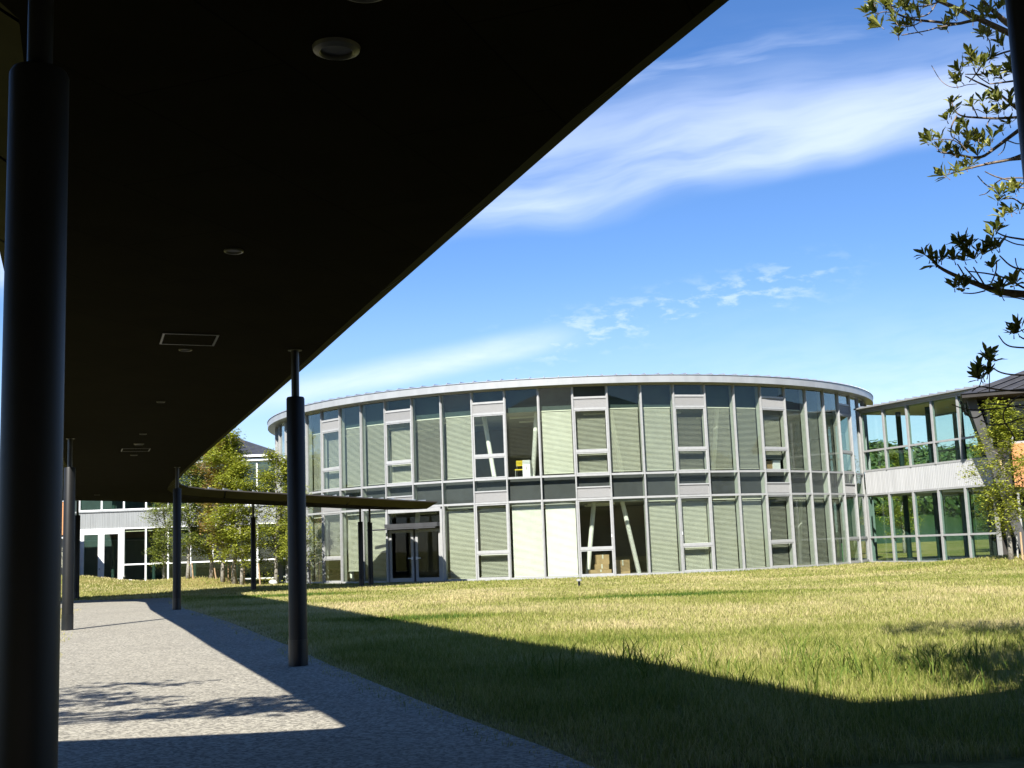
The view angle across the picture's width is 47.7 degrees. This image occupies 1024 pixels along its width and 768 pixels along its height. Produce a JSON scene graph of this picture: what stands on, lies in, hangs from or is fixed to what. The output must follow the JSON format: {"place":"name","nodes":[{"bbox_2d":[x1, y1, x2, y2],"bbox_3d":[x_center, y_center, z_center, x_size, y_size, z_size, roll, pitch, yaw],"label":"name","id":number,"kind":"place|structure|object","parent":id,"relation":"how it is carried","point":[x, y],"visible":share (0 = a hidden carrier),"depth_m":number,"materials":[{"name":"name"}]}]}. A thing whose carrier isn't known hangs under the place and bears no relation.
{"place":"outdoors","nodes":[
{"label":"outdoors","id":0,"kind":"place"},
{"bbox_2d":[58,598,593,767],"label":"path","id":1,"kind":"structure","parent":0,"point":[153,683],"depth_m":9.78,"materials":[{"name":"grey concrete"}]},
{"bbox_2d":[0,0,69,767],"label":"canopy column","id":2,"kind":"structure","parent":1,"relation":"on","point":[32,405],"depth_m":4.21,"materials":[{"name":"metal"}]},
{"bbox_2d":[61,438,75,630],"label":"canopy column","id":3,"kind":"structure","parent":1,"relation":"on","point":[67,619],"depth_m":22.72,"materials":[{"name":"metal"}]},
{"bbox_2d":[172,467,180,609],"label":"canopy column","id":4,"kind":"structure","parent":1,"relation":"on","point":[176,601],"depth_m":30.88,"materials":[{"name":"metal"}]},
{"bbox_2d":[286,349,307,666],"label":"canopy column","id":5,"kind":"structure","parent":1,"relation":"on","point":[297,560],"depth_m":13.69,"materials":[{"name":"metal"}]},
{"bbox_2d":[0,0,728,509],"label":"canopy","id":6,"kind":"object","parent":5,"relation":"on","point":[334,200],"visible":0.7,"depth_m":7.41,"materials":[{"name":"metal"}]},
{"bbox_2d":[121,448,150,451],"bbox_3d":[-8.396,1.469,25.875,0.611,0.011,0.742,1,-9,-20],"label":"ceiling hatch","id":7,"kind":"object","parent":6,"relation":"attached to","point":[134,449],"visible":1,"depth_m":25.88,"materials":[{"name":"metal"}]},
{"bbox_2d":[159,333,218,345],"bbox_3d":[-3.646,-0.502,13.095,0.612,0.011,0.714,1,-8,-20],"label":"ceiling hatch","id":8,"kind":"object","parent":6,"relation":"attached to","point":[188,339],"visible":1,"depth_m":13.08,"materials":[{"name":"black metal"}]},
{"bbox_2d":[224,248,243,254],"bbox_3d":[-2.252,-1.073,9.382,0.156,0.018,0.156,-2,-8,0],"label":"downlight","id":9,"kind":"object","parent":6,"relation":"attached to","point":[234,251],"visible":1,"depth_m":9.38,"materials":[{"name":"metal"}]},
{"bbox_2d":[312,37,359,59],"bbox_3d":[-0.862,-1.637,5.687,0.236,0.030,0.236,-2,-8,0],"label":"ceiling speaker","id":10,"kind":"object","parent":6,"relation":"attached to","point":[335,48],"visible":1,"depth_m":5.66},
{"bbox_2d":[349,0,380,2],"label":"ceiling speaker","id":11,"kind":"object","parent":6,"relation":"attached to","point":[365,1],"visible":1,"depth_m":5.17},
{"bbox_2d":[0,0,1023,450],"label":"sky","id":12,"kind":"structure","parent":0,"point":[759,198],"materials":[{"name":"blue"}]},
{"bbox_2d":[60,539,1023,767],"bbox_3d":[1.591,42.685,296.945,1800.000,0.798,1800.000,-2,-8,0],"label":"lawn","id":13,"kind":"structure","parent":0,"point":[929,550],"depth_m":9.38,"materials":[{"name":"plant"}]},
{"bbox_2d":[74,501,79,599],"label":"canopy column","id":14,"kind":"structure","parent":13,"relation":"on","point":[77,558],"depth_m":45.92,"materials":[{"name":"metal"}]},
{"bbox_2d":[139,502,183,578],"bbox_3d":[-19.283,8.237,64.018,2.710,5.416,2.382,-5,-8,18],"label":"young tree","id":15,"kind":"object","parent":13,"relation":"on","point":[160,542],"visible":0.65,"depth_m":63.74,"materials":[{"name":"green plant"}]},
{"bbox_2d":[75,454,275,580],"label":"long glass link","id":16,"kind":"object","parent":13,"relation":"on","point":[110,547],"visible":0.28,"depth_m":79.44,"materials":[{"name":"white paint"}]},
{"bbox_2d":[81,532,100,577],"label":"door","id":17,"kind":"structure","parent":16,"relation":"in","point":[85,533],"depth_m":74.30,"materials":[{"name":"white paint"}]},
{"bbox_2d":[101,531,120,578],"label":"door","id":18,"kind":"structure","parent":16,"relation":"in","point":[112,532],"depth_m":74.30,"materials":[{"name":"white paint"}]},
{"bbox_2d":[122,527,144,579],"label":"window","id":19,"kind":"structure","parent":16,"relation":"in","point":[123,561],"depth_m":74.28,"materials":[{"name":"white paint"}]},
{"bbox_2d":[145,526,166,580],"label":"window","id":20,"kind":"structure","parent":16,"relation":"in","point":[146,528],"depth_m":74.28,"materials":[{"name":"white paint"}]},
{"bbox_2d":[167,526,186,578],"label":"window","id":21,"kind":"structure","parent":16,"relation":"in","point":[168,567],"depth_m":74.19,"materials":[{"name":"white paint"}]},
{"bbox_2d":[190,526,209,575],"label":"window","id":22,"kind":"structure","parent":16,"relation":"in","point":[191,561],"depth_m":74.19,"materials":[{"name":"white paint"}]},
{"bbox_2d":[256,522,274,578],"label":"window","id":23,"kind":"structure","parent":16,"relation":"in","point":[269,522],"depth_m":74.19,"materials":[{"name":"white paint"}]},
{"bbox_2d":[82,438,274,532],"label":"hall","id":24,"kind":"structure","parent":13,"relation":"on","point":[253,448],"depth_m":97.48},
{"bbox_2d":[162,459,214,578],"bbox_3d":[-17.134,6.961,61.684,3.062,6.964,3.484,0,-8,-17],"label":"young tree","id":25,"kind":"object","parent":13,"relation":"on","point":[191,530],"visible":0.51,"depth_m":61.52,"materials":[{"name":"green plant"}]},
{"bbox_2d":[182,445,243,577],"bbox_3d":[-16.156,6.617,62.511,3.949,7.892,3.471,3,-9,-30],"label":"young tree","id":26,"kind":"object","parent":13,"relation":"on","point":[211,570],"visible":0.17,"depth_m":61.98,"materials":[{"name":"green plant"}]},
{"bbox_2d":[192,435,252,581],"bbox_3d":[-15.098,6.529,60.714,3.432,7.867,3.057,-2,-8,0],"label":"young tree","id":27,"kind":"object","parent":13,"relation":"on","point":[222,575],"visible":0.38,"depth_m":60.38,"materials":[{"name":"green plant"}]},
{"bbox_2d":[198,428,273,583],"bbox_3d":[-14.350,6.259,59.830,4.301,8.326,4.383,-2,-8,0],"label":"young tree","id":28,"kind":"object","parent":13,"relation":"on","point":[230,437],"visible":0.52,"depth_m":59.62,"materials":[{"name":"green plant"}]},
{"bbox_2d":[203,459,279,584],"bbox_3d":[-13.626,7.051,58.939,3.419,6.494,3.355,-5,-9,21],"label":"young tree","id":29,"kind":"object","parent":13,"relation":"on","point":[236,483],"visible":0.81,"depth_m":58.70,"materials":[{"name":"green plant"}]},
{"bbox_2d":[251,504,255,589],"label":"canopy column","id":30,"kind":"structure","parent":13,"relation":"on","point":[253,552],"depth_m":50.06,"materials":[{"name":"metal"}]},
{"bbox_2d":[237,447,287,582],"bbox_3d":[-12.283,6.801,59.652,3.770,7.160,3.699,-1,-8,-10],"label":"young tree","id":31,"kind":"object","parent":13,"relation":"on","point":[263,476],"visible":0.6,"depth_m":59.66,"materials":[{"name":"green plant"}]},
{"bbox_2d":[270,486,319,570],"bbox_3d":[-10.243,7.131,54.991,2.580,4.996,2.630,-3,-8,9],"label":"young tree","id":32,"kind":"object","parent":13,"relation":"on","point":[284,539],"visible":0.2,"depth_m":54.59,"materials":[{"name":"green plant"}]},
{"bbox_2d":[358,508,363,585],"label":"canopy column","id":33,"kind":"structure","parent":13,"relation":"on","point":[360,553],"depth_m":50.04,"materials":[{"name":"metal"}]},
{"bbox_2d":[367,509,373,585],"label":"canopy column","id":34,"kind":"structure","parent":13,"relation":"on","point":[370,553],"depth_m":50.73,"materials":[{"name":"metal"}]},
{"bbox_2d":[267,373,877,583],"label":"round building","id":35,"kind":"structure","parent":13,"relation":"on","point":[651,474],"depth_m":53.80,"materials":[{"name":"metal"}]},
{"bbox_2d":[276,426,278,491],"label":"window","id":36,"kind":"structure","parent":35,"relation":"in","point":[277,426],"depth_m":63.41,"materials":[{"name":"metal"}]},
{"bbox_2d":[279,422,283,492],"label":"window","id":37,"kind":"structure","parent":35,"relation":"in","point":[280,424],"depth_m":62.23,"materials":[{"name":"metal"}]},
{"bbox_2d":[308,516,321,583],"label":"window","id":38,"kind":"structure","parent":35,"relation":"in","point":[317,525],"depth_m":57.38,"materials":[{"name":"metal"}]},
{"bbox_2d":[306,411,327,493],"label":"window","id":39,"kind":"structure","parent":35,"relation":"in","point":[316,418],"depth_m":58.09,"materials":[{"name":"metal"}]},
{"bbox_2d":[323,513,340,583],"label":"window","id":40,"kind":"structure","parent":35,"relation":"in","point":[325,558],"depth_m":56.18,"materials":[{"name":"metal"}]},
{"bbox_2d":[321,408,345,492],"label":"window","id":41,"kind":"structure","parent":35,"relation":"in","point":[330,425],"depth_m":56.76,"materials":[{"name":"metal"}]},
{"bbox_2d":[341,513,358,583],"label":"window","id":42,"kind":"structure","parent":35,"relation":"in","point":[352,521],"depth_m":55.21,"materials":[{"name":"metal"}]},
{"bbox_2d":[339,404,366,490],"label":"window","id":43,"kind":"structure","parent":35,"relation":"in","point":[352,413],"depth_m":55.84,"materials":[{"name":"metal"}]},
{"bbox_2d":[363,511,386,582],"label":"window","id":44,"kind":"structure","parent":35,"relation":"in","point":[375,579],"depth_m":54.12,"materials":[{"name":"metal"}]},
{"bbox_2d":[361,401,389,488],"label":"window","id":45,"kind":"structure","parent":35,"relation":"in","point":[375,414],"depth_m":54.88,"materials":[{"name":"metal"}]},
{"bbox_2d":[385,397,415,486],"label":"window","id":46,"kind":"structure","parent":35,"relation":"in","point":[399,413],"depth_m":53.88,"materials":[{"name":"metal"}]},
{"bbox_2d":[389,530,414,581],"bbox_3d":[-5.043,7.845,52.904,1.307,2.336,0.110,-6,-9,28],"label":"door","id":47,"kind":"structure","parent":35,"relation":"in","point":[392,579],"depth_m":52.86,"materials":[{"name":"metal"}]},
{"bbox_2d":[411,395,444,484],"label":"window","id":48,"kind":"structure","parent":35,"relation":"in","point":[427,408],"depth_m":53.36,"materials":[{"name":"metal"}]},
{"bbox_2d":[415,528,440,581],"bbox_3d":[-3.767,7.704,52.235,1.347,2.336,0.110,-6,-9,28],"label":"door","id":49,"kind":"structure","parent":35,"relation":"in","point":[437,529],"depth_m":52.31,"materials":[{"name":"metal"}]},
{"bbox_2d":[441,392,473,482],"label":"window","id":50,"kind":"structure","parent":35,"relation":"in","point":[455,406],"depth_m":52.72,"materials":[{"name":"metal"}]},
{"bbox_2d":[444,507,475,581],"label":"window","id":51,"kind":"structure","parent":35,"relation":"in","point":[463,578],"depth_m":51.99,"materials":[{"name":"metal"}]},
{"bbox_2d":[472,389,505,480],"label":"window","id":52,"kind":"structure","parent":35,"relation":"in","point":[488,403],"depth_m":52.07,"materials":[{"name":"metal"}]},
{"bbox_2d":[475,504,509,580],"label":"window","id":53,"kind":"structure","parent":35,"relation":"in","point":[495,551],"depth_m":51.49,"materials":[{"name":"metal"}]},
{"bbox_2d":[504,387,539,478],"bbox_3d":[0.492,2.217,51.785,1.469,4.035,0.450,-3,-8,9],"label":"window","id":54,"kind":"structure","parent":35,"relation":"in","point":[517,400],"depth_m":52.12,"materials":[{"name":"metal"}]},
{"bbox_2d":[509,502,543,579],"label":"window","id":55,"kind":"structure","parent":35,"relation":"in","point":[533,566],"depth_m":51.23,"materials":[{"name":"metal"}]},
{"bbox_2d":[522,460,531,476],"bbox_3d":[0.682,3.869,52.145,0.340,0.860,0.415,-4,-8,10],"label":"white cabinet","id":56,"kind":"object","parent":35,"relation":"on","point":[527,467],"visible":0.89,"depth_m":51.98,"materials":[{"name":"paint"}]},
{"bbox_2d":[538,386,574,477],"bbox_3d":[1.990,2.135,51.604,1.469,4.035,0.450,-3,-8,4],"label":"window","id":57,"kind":"structure","parent":35,"relation":"in","point":[556,398],"depth_m":51.73,"materials":[{"name":"metal"}]},
{"bbox_2d":[543,501,579,578],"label":"window","id":58,"kind":"structure","parent":35,"relation":"in","point":[562,539],"depth_m":51.05,"materials":[{"name":"metal"}]},
{"bbox_2d":[573,384,609,475],"bbox_3d":[3.498,2.073,51.559,1.474,4.035,0.473,-2,-8,0],"label":"window","id":59,"kind":"structure","parent":35,"relation":"in","point":[585,398],"depth_m":51.55,"materials":[{"name":"metal"}]},
{"bbox_2d":[578,499,614,577],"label":"window","id":60,"kind":"structure","parent":35,"relation":"in","point":[601,548],"depth_m":50.63,"materials":[{"name":"metal"}]},
{"bbox_2d":[588,569,611,573],"bbox_3d":[3.896,8.341,51.346,0.950,0.243,0.456,-1,-8,-8],"label":"cardboard box","id":61,"kind":"object","parent":35,"relation":"on","point":[598,571],"visible":0.82,"depth_m":51.14,"materials":[{"name":"cardboard"}]},
{"bbox_2d":[594,564,608,569],"bbox_3d":[4.016,8.325,52.059,0.620,0.463,0.506,-2,-8,-3],"label":"cardboard box","id":62,"kind":"object","parent":61,"relation":"on","point":[601,566],"visible":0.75,"depth_m":51.83,"materials":[{"name":"cardboard"}]},
{"bbox_2d":[594,555,608,564],"bbox_3d":[4.041,7.888,52.121,0.580,0.423,0.466,-1,-8,-6],"label":"cardboard box","id":63,"kind":"object","parent":62,"relation":"on","point":[601,559],"visible":1,"depth_m":51.90,"materials":[{"name":"brown cardboard"}]},
{"bbox_2d":[616,560,629,573],"bbox_3d":[4.925,8.158,51.682,0.623,0.623,0.456,-2,-8,0],"label":"cardboard box","id":64,"kind":"object","parent":35,"relation":"on","point":[622,566],"visible":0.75,"depth_m":51.46,"materials":[{"name":"brown cardboard"}]},
{"bbox_2d":[607,384,643,474],"bbox_3d":[5.006,2.030,51.651,1.469,4.035,0.450,-1,-8,-6],"label":"window","id":65,"kind":"structure","parent":35,"relation":"in","point":[619,397],"depth_m":51.80,"materials":[{"name":"metal"}]},
{"bbox_2d":[613,498,648,575],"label":"window","id":66,"kind":"structure","parent":35,"relation":"in","point":[636,498],"depth_m":50.80,"materials":[{"name":"glass"}]},
{"bbox_2d":[641,383,676,473],"bbox_3d":[6.500,2.006,51.878,1.469,4.035,0.450,-1,-8,-11],"label":"window","id":67,"kind":"structure","parent":35,"relation":"in","point":[657,395],"depth_m":52.03,"materials":[{"name":"metal"}]},
{"bbox_2d":[647,497,682,574],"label":"window","id":68,"kind":"structure","parent":35,"relation":"in","point":[662,571],"depth_m":51.31,"materials":[{"name":"metal"}]},
{"bbox_2d":[669,383,708,472],"bbox_3d":[7.968,2.002,52.239,1.469,4.035,0.450,0,-8,-16],"label":"window","id":69,"kind":"structure","parent":35,"relation":"in","point":[686,395],"depth_m":52.25,"materials":[{"name":"metal"}]},
{"bbox_2d":[680,496,714,572],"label":"window","id":70,"kind":"structure","parent":35,"relation":"in","point":[686,543],"depth_m":51.67,"materials":[{"name":"metal"}]},
{"bbox_2d":[699,384,737,472],"bbox_3d":[9.396,2.018,52.730,1.469,4.035,0.450,1,-9,-22],"label":"window","id":71,"kind":"structure","parent":35,"relation":"in","point":[716,396],"depth_m":52.94,"materials":[{"name":"metal"}]},
{"bbox_2d":[712,496,743,571],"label":"window","id":72,"kind":"structure","parent":35,"relation":"in","point":[728,567],"depth_m":52.20,"materials":[{"name":"metal"}]},
{"bbox_2d":[728,384,764,471],"bbox_3d":[10.775,2.053,53.348,1.469,4.035,0.450,2,-9,-27],"label":"window","id":73,"kind":"structure","parent":35,"relation":"in","point":[744,394],"depth_m":53.57,"materials":[{"name":"metal"}]},
{"bbox_2d":[741,495,770,570],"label":"window","id":74,"kind":"structure","parent":35,"relation":"in","point":[749,566],"depth_m":52.84,"materials":[{"name":"metal"}]},
{"bbox_2d":[759,460,780,469],"bbox_3d":[12.061,3.827,54.214,0.980,0.480,0.420,3,-9,-32],"label":"storage box","id":75,"kind":"object","parent":35,"relation":"on","point":[773,464],"visible":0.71,"depth_m":54.10,"materials":[{"name":"cardboard"}]},
{"bbox_2d":[754,385,788,471],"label":"window","id":76,"kind":"structure","parent":35,"relation":"in","point":[771,403],"depth_m":54.20,"materials":[{"name":"metal"}]},
{"bbox_2d":[768,495,795,568],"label":"window","id":77,"kind":"structure","parent":35,"relation":"in","point":[774,542],"depth_m":53.54,"materials":[{"name":"metal"}]},
{"bbox_2d":[777,386,809,472],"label":"window","id":78,"kind":"structure","parent":35,"relation":"in","point":[791,395],"depth_m":55.27,"materials":[{"name":"metal"}]},
{"bbox_2d":[792,495,816,566],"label":"window","id":79,"kind":"structure","parent":35,"relation":"in","point":[803,564],"depth_m":54.49,"materials":[{"name":"metal"}]},
{"bbox_2d":[797,388,827,472],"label":"window","id":80,"kind":"structure","parent":35,"relation":"in","point":[810,395],"depth_m":56.21,"materials":[{"name":"metal"}]},
{"bbox_2d":[813,495,834,565],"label":"window","id":81,"kind":"structure","parent":35,"relation":"in","point":[822,563],"depth_m":55.51,"materials":[{"name":"metal"}]},
{"bbox_2d":[815,390,842,473],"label":"window","id":82,"kind":"structure","parent":35,"relation":"in","point":[826,396],"depth_m":57.34,"materials":[{"name":"metal"}]},
{"bbox_2d":[837,543,843,562],"bbox_3d":[16.423,8.389,57.547,0.290,0.946,0.660,-8,-10,36],"label":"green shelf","id":83,"kind":"object","parent":35,"relation":"on","point":[840,552],"visible":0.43,"depth_m":57.28,"materials":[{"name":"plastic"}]},
{"bbox_2d":[832,495,849,564],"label":"window","id":84,"kind":"structure","parent":35,"relation":"in","point":[833,503],"depth_m":56.66,"materials":[{"name":"metal"}]},
{"bbox_2d":[829,393,854,474],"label":"window","id":85,"kind":"structure","parent":35,"relation":"in","point":[844,408],"depth_m":58.36,"materials":[{"name":"metal"}]},
{"bbox_2d":[841,396,862,474],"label":"window","id":86,"kind":"structure","parent":35,"relation":"in","point":[855,398],"depth_m":59.82,"materials":[{"name":"metal"}]},
{"bbox_2d":[846,495,860,563],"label":"window","id":87,"kind":"structure","parent":35,"relation":"in","point":[851,538],"depth_m":57.82,"materials":[{"name":"metal"}]},
{"bbox_2d":[850,496,869,562],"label":"window","id":88,"kind":"structure","parent":35,"relation":"in","point":[862,537],"depth_m":59.09,"materials":[{"name":"metal"}]},
{"bbox_2d":[874,449,924,552],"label":"young tree","id":89,"kind":"object","parent":13,"relation":"on","point":[895,457],"visible":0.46,"depth_m":81.36,"materials":[{"name":"green plant"}]},
{"bbox_2d":[854,383,1002,561],"bbox_3d":[21.628,4.593,55.695,5.100,7.990,8.730,1,-9,-23],"label":"glass link","id":90,"kind":"object","parent":13,"relation":"on","point":[934,477],"visible":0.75,"depth_m":55.83,"materials":[{"name":"metal"}]},
{"bbox_2d":[859,408,885,471],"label":"window","id":91,"kind":"structure","parent":90,"relation":"in","point":[861,420],"depth_m":58.86,"materials":[{"name":"metal"}]},
{"bbox_2d":[865,493,892,561],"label":"window","id":92,"kind":"structure","parent":90,"relation":"in","point":[867,496],"depth_m":58.26,"materials":[{"name":"metal"}]},
{"bbox_2d":[881,404,909,469],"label":"window","id":93,"kind":"structure","parent":90,"relation":"in","point":[883,413],"depth_m":57.31,"materials":[{"name":"metal"}]},
{"bbox_2d":[888,491,916,561],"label":"window","id":94,"kind":"structure","parent":90,"relation":"in","point":[890,498],"depth_m":56.74,"materials":[{"name":"metal"}]},
{"bbox_2d":[904,400,934,466],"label":"window","id":95,"kind":"structure","parent":90,"relation":"in","point":[907,414],"depth_m":55.80,"materials":[{"name":"metal"}]},
{"bbox_2d":[912,488,940,561],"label":"window","id":96,"kind":"structure","parent":90,"relation":"in","point":[914,497],"depth_m":55.21,"materials":[{"name":"metal"}]},
{"bbox_2d":[929,395,960,463],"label":"window","id":97,"kind":"structure","parent":90,"relation":"in","point":[931,401],"depth_m":54.27,"materials":[{"name":"metal"}]},
{"bbox_2d":[935,412,960,459],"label":"window","id":98,"kind":"structure","parent":90,"relation":"in","point":[954,416],"depth_m":59.26,"materials":[{"name":"metal"}]},
{"bbox_2d":[937,486,967,560],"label":"window","id":99,"kind":"structure","parent":90,"relation":"in","point":[939,490],"depth_m":53.71,"materials":[{"name":"metal"}]},
{"bbox_2d":[942,494,968,557],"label":"window","id":100,"kind":"structure","parent":90,"relation":"in","point":[963,516],"depth_m":58.60,"materials":[{"name":"metal"}]},
{"bbox_2d":[955,394,992,461],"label":"window","id":101,"kind":"structure","parent":90,"relation":"in","point":[957,397],"depth_m":52.73,"materials":[{"name":"metal"}]},
{"bbox_2d":[962,492,993,557],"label":"window","id":102,"kind":"structure","parent":90,"relation":"in","point":[988,518],"depth_m":57.02,"materials":[{"name":"metal"}]},
{"bbox_2d":[963,484,1002,557],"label":"window","id":103,"kind":"structure","parent":90,"relation":"in","point":[966,491],"depth_m":52.10,"materials":[{"name":"metal"}]},
{"bbox_2d":[854,0,1023,440],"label":"foreground tree","id":104,"kind":"object","parent":13,"relation":"on","point":[978,368],"visible":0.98,"depth_m":6.66,"materials":[{"name":"green plant"}]},
{"bbox_2d":[968,448,987,531],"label":"young tree","id":105,"kind":"object","parent":13,"relation":"on","point":[981,517],"visible":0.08,"depth_m":73.69,"materials":[{"name":"green plant"}]},
{"bbox_2d":[954,397,1023,559],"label":"young tree","id":106,"kind":"object","parent":13,"relation":"on","point":[1005,434],"visible":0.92,"depth_m":42.94,"materials":[{"name":"green plant"}]},
{"bbox_2d":[961,371,1023,554],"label":"hall","id":107,"kind":"structure","parent":13,"relation":"on","point":[974,399],"depth_m":50.51,"materials":[{"name":"metal"}]},
{"bbox_2d":[1008,398,1023,442],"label":"window","id":108,"kind":"structure","parent":107,"relation":"in","point":[1022,399],"depth_m":50.79,"materials":[{"name":"metal"}]},
{"bbox_2d":[1005,0,1023,183],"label":"column","id":109,"kind":"structure","parent":13,"relation":"on","point":[1015,15],"depth_m":3.88,"materials":[{"name":"metal"}]},
{"bbox_2d":[874,504,988,543],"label":"hill","id":110,"kind":"structure","parent":0,"point":[952,525],"depth_m":178.07,"materials":[{"name":"green plant"}]},
{"bbox_2d":[869,439,985,519],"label":"forest","id":111,"kind":"object","parent":110,"relation":"on","point":[920,456],"visible":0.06,"depth_m":214.32,"materials":[{"name":"green plant"}]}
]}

